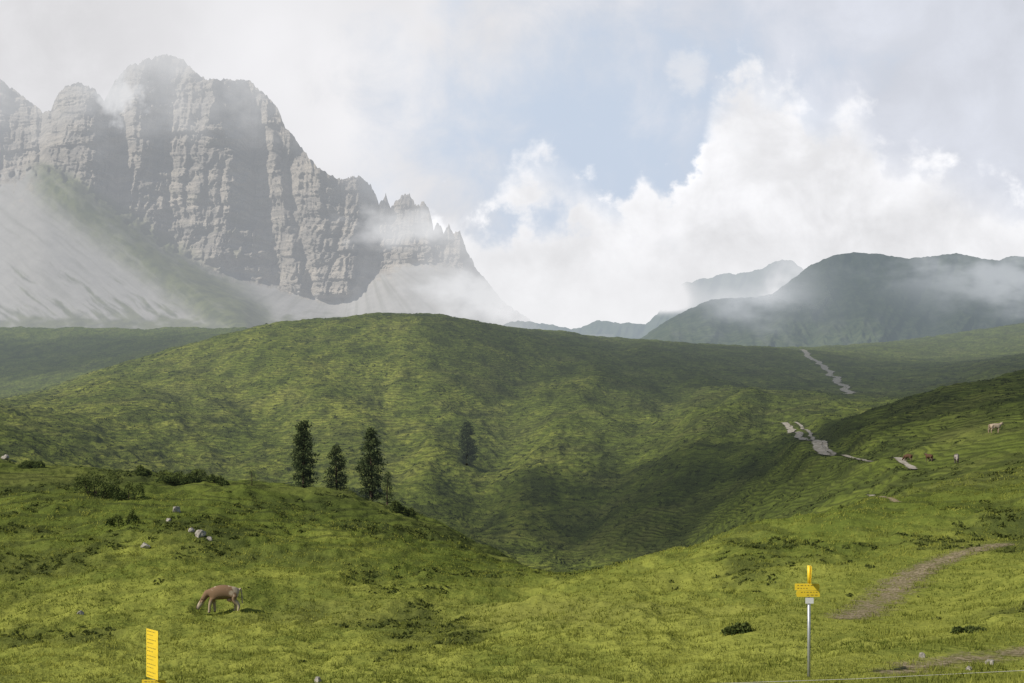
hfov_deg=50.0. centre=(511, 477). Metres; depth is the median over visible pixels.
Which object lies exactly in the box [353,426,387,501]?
conifer tree
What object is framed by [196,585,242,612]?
cow
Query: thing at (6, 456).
boulder
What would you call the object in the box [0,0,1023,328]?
sky
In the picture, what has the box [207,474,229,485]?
bush
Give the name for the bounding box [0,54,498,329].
mountain
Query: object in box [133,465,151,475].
bush
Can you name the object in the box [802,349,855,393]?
path
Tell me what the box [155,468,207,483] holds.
bush
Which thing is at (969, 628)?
bush
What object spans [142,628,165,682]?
signpost
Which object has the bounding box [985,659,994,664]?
boulder
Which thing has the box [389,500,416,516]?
bush
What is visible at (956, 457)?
cow
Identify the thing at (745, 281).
mountain ridge
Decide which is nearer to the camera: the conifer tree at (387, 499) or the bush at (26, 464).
the bush at (26, 464)
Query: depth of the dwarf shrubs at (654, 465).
210.88 m
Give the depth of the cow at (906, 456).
163.10 m
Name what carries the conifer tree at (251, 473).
on the ground at (36, 360)
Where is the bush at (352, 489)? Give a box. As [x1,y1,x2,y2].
[349,487,382,497]
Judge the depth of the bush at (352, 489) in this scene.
350.19 m
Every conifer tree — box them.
[246,470,257,484]
[289,420,319,487]
[323,444,349,490]
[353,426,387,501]
[381,472,394,504]
[456,421,479,464]
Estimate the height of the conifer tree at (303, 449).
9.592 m
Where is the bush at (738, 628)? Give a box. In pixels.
[720,621,751,635]
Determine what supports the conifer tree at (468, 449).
on the ground at (36, 360)
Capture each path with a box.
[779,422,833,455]
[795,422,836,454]
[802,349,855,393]
[827,543,1012,619]
[835,455,916,468]
[867,494,901,501]
[875,647,1023,674]
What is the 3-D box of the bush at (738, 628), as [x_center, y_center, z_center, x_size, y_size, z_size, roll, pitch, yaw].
[8.508,5.731,41.804,1.252,0.588,0.836,0,0,31]
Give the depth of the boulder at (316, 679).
32.06 m
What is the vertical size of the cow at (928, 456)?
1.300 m
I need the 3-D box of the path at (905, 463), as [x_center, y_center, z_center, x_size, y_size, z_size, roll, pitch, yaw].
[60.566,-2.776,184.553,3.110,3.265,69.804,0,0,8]
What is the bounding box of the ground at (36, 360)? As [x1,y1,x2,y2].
[0,312,1023,682]
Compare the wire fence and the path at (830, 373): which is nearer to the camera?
the wire fence
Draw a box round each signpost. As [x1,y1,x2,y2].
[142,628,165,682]
[795,565,819,676]
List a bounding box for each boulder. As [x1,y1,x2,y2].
[1,454,8,459]
[140,542,149,548]
[173,506,180,512]
[195,530,205,537]
[314,677,321,682]
[919,652,925,657]
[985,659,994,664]
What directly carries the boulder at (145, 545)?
on the ground at (36, 360)
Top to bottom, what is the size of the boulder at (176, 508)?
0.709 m
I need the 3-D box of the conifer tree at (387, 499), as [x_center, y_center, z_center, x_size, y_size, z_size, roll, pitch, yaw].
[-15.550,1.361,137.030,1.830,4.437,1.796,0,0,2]
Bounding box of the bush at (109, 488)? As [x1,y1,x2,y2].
[72,471,122,498]
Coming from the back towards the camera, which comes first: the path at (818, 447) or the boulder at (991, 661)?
the path at (818, 447)
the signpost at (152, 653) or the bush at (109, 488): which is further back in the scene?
the bush at (109, 488)
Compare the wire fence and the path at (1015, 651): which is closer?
the wire fence
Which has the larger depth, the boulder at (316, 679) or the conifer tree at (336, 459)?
the conifer tree at (336, 459)
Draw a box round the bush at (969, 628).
[949,625,987,633]
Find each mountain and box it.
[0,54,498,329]
[640,252,1023,346]
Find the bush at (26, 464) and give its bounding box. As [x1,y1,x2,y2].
[18,460,44,468]
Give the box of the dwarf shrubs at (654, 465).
[0,313,1023,673]
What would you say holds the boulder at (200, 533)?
on the ground at (36, 360)
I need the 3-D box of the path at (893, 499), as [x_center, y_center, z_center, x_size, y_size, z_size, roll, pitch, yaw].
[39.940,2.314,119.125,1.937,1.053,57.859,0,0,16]
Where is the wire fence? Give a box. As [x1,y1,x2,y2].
[740,670,1023,682]
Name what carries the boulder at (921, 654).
on the ground at (36, 360)
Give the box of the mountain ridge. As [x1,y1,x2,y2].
[503,261,775,338]
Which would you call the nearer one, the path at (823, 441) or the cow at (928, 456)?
the cow at (928, 456)
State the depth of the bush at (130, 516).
94.51 m
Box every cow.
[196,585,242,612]
[902,454,912,460]
[924,453,932,461]
[954,454,958,462]
[988,423,1003,432]
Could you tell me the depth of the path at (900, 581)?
57.56 m
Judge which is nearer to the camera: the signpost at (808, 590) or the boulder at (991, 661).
the signpost at (808, 590)
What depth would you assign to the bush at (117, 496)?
110.38 m
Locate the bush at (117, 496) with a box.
[111,481,146,500]
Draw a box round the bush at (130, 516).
[104,509,140,526]

